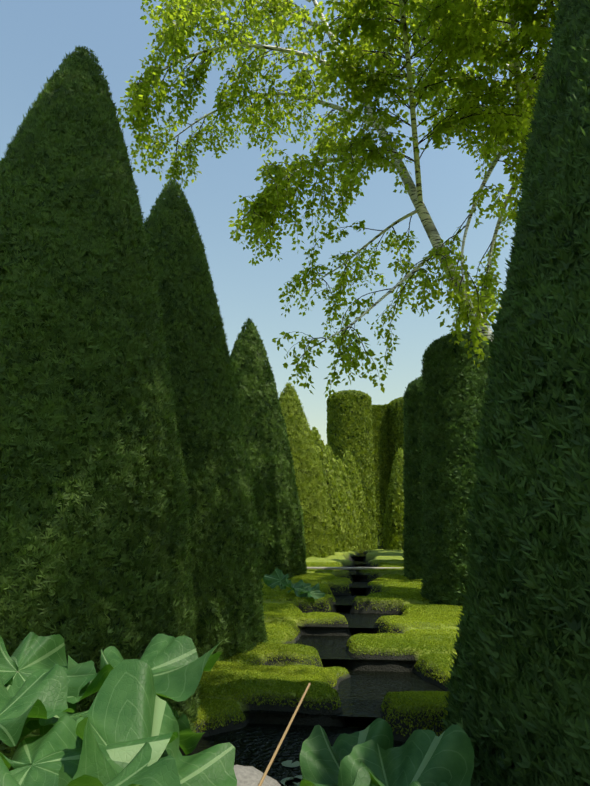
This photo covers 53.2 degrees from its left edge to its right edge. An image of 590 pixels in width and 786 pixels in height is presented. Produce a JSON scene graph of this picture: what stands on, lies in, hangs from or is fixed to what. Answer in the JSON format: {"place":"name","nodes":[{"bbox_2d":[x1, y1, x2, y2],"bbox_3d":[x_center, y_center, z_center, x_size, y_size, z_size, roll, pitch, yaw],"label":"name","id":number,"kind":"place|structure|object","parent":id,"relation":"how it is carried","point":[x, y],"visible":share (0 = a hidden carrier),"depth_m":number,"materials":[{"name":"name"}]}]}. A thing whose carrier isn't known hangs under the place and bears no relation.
{"place":"outdoors","nodes":[
{"label":"outdoors","id":0,"kind":"place"},
{"bbox_2d":[0,0,554,444],"label":"sky","id":1,"kind":"structure","parent":0,"point":[36,35],"materials":[{"name":"blue"}]},
{"bbox_2d":[179,553,444,785],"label":"water","id":2,"kind":"structure","parent":0,"point":[362,693],"depth_m":4.62,"materials":[{"name":"black liquid"}]},
{"bbox_2d":[280,760,302,785],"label":"lily pads","id":3,"kind":"object","parent":2,"relation":"on","point":[293,781],"visible":0.21,"depth_m":3.45,"materials":[{"name":"green plant"}]},
{"bbox_2d":[195,549,459,741],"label":"rill terrain","id":4,"kind":"structure","parent":0,"point":[389,663],"depth_m":6.11,"materials":[{"name":"green plant"}]},
{"bbox_2d":[0,45,201,770],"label":"thuja","id":5,"kind":"object","parent":4,"relation":"on","point":[84,159],"depth_m":4.15,"materials":[{"name":"green plant"}]},
{"bbox_2d":[143,178,268,660],"bbox_3d":[-1.659,-0.037,7.411,2.704,6.075,2.606,-2,-15,7],"label":"thuja","id":6,"kind":"object","parent":4,"relation":"on","point":[240,570],"depth_m":6.67,"materials":[{"name":"green plant"}]},
{"bbox_2d":[0,568,473,785],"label":"butterbur leaves","id":7,"kind":"object","parent":4,"relation":"on","point":[130,727],"visible":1,"depth_m":2.02,"materials":[{"name":"green plant"}]},
{"bbox_2d":[258,683,310,785],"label":"garden cane","id":8,"kind":"object","parent":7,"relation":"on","point":[279,745],"visible":1,"depth_m":2.15,"materials":[{"name":"brown wood"}]},
{"bbox_2d":[234,765,280,785],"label":"rock","id":9,"kind":"object","parent":4,"relation":"on","point":[248,775],"visible":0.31,"depth_m":2.06,"materials":[{"name":"beige stone"}]},
{"bbox_2d":[230,317,306,577],"bbox_3d":[-1.198,1.163,14.441,2.908,6.420,2.804,-2,-15,7],"label":"thuja","id":10,"kind":"object","parent":4,"relation":"on","point":[265,453],"depth_m":13.59,"materials":[{"name":"green plant"}]},
{"bbox_2d":[278,382,335,557],"bbox_3d":[-0.216,2.436,19.540,3.097,5.895,2.934,-2,-15,7],"label":"thuja","id":11,"kind":"object","parent":4,"relation":"on","point":[318,501],"depth_m":18.77,"materials":[{"name":"green plant"}]},
{"bbox_2d":[192,614,460,735],"bbox_3d":[0.491,2.666,5.928,3.808,0.396,4.108,-2,-15,7],"label":"moss fuzz","id":12,"kind":"object","parent":4,"relation":"on","point":[423,698],"visible":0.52,"depth_m":5.37,"materials":[{"name":"green plant"}]},
{"bbox_2d":[311,427,349,551],"bbox_3d":[0.798,3.776,23.259,2.667,5.074,2.496,-2,-15,7],"label":"thuja","id":13,"kind":"object","parent":4,"relation":"on","point":[337,516],"depth_m":22.72,"materials":[{"name":"green plant"}]},
{"bbox_2d":[116,0,559,397],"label":"birch","id":14,"kind":"object","parent":4,"relation":"on","point":[462,48],"depth_m":10.42,"materials":[{"name":"green plant"}]},
{"bbox_2d":[325,444,357,550],"bbox_3d":[1.458,4.629,26.082,2.530,4.849,2.309,-2,-15,7],"label":"thuja","id":15,"kind":"object","parent":4,"relation":"on","point":[346,507],"depth_m":25.68,"materials":[{"name":"green plant"}]},
{"bbox_2d":[335,455,363,552],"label":"thuja","id":16,"kind":"object","parent":4,"relation":"on","point":[355,515],"depth_m":28.02,"materials":[{"name":"green plant"}]},
{"bbox_2d":[326,389,377,549],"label":"hedge pillar","id":17,"kind":"structure","parent":4,"relation":"on","point":[336,417],"depth_m":35.26,"materials":[{"name":"green plant"}]},
{"bbox_2d":[307,567,402,569],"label":"plank bridge","id":18,"kind":"structure","parent":4,"relation":"on","point":[349,568],"depth_m":14.15,"materials":[{"name":"beige wood"}]},
{"bbox_2d":[342,450,372,552],"bbox_3d":[2.815,5.637,30.829,2.352,5.523,2.130,-2,-15,7],"label":"thuja","id":19,"kind":"object","parent":4,"relation":"on","point":[356,486],"depth_m":30.44,"materials":[{"name":"green plant"}]},
{"bbox_2d":[261,559,463,618],"bbox_3d":[1.244,3.835,12.084,3.831,0.655,8.526,-2,-15,7],"label":"moss fuzz","id":20,"kind":"object","parent":4,"relation":"on","point":[412,590],"visible":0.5,"depth_m":9.84,"materials":[{"name":"green plant"}]},
{"bbox_2d":[383,448,404,549],"bbox_3d":[5.655,5.594,30.791,2.357,5.575,2.151,-2,-15,7],"label":"conical topiary","id":21,"kind":"object","parent":4,"relation":"on","point":[392,518],"depth_m":30.23,"materials":[{"name":"green plant"}]},
{"bbox_2d":[388,397,404,477],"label":"hedge pillar","id":22,"kind":"structure","parent":4,"relation":"on","point":[396,443],"depth_m":37.92,"materials":[{"name":"green plant"}]},
{"bbox_2d":[402,375,422,579],"bbox_3d":[3.159,1.788,12.974,1.741,4.563,1.596,-2,-15,7],"label":"thuja","id":23,"kind":"object","parent":4,"relation":"on","point":[413,428],"depth_m":12.73,"materials":[{"name":"green plant"}]},
{"bbox_2d":[419,329,491,605],"bbox_3d":[2.982,1.162,10.035,1.920,4.665,1.782,-2,-15,7],"label":"thuja","id":24,"kind":"object","parent":4,"relation":"on","point":[438,510],"depth_m":9.60,"materials":[{"name":"green plant"}]},
{"bbox_2d":[440,0,589,785],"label":"thuja","id":25,"kind":"object","parent":4,"relation":"on","point":[516,547],"depth_m":2.82,"materials":[{"name":"green plant"}]},
{"bbox_2d":[371,404,390,548],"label":"hedge wall","id":26,"kind":"structure","parent":0,"point":[380,428],"depth_m":38.06,"materials":[{"name":"green plant"}]}
]}

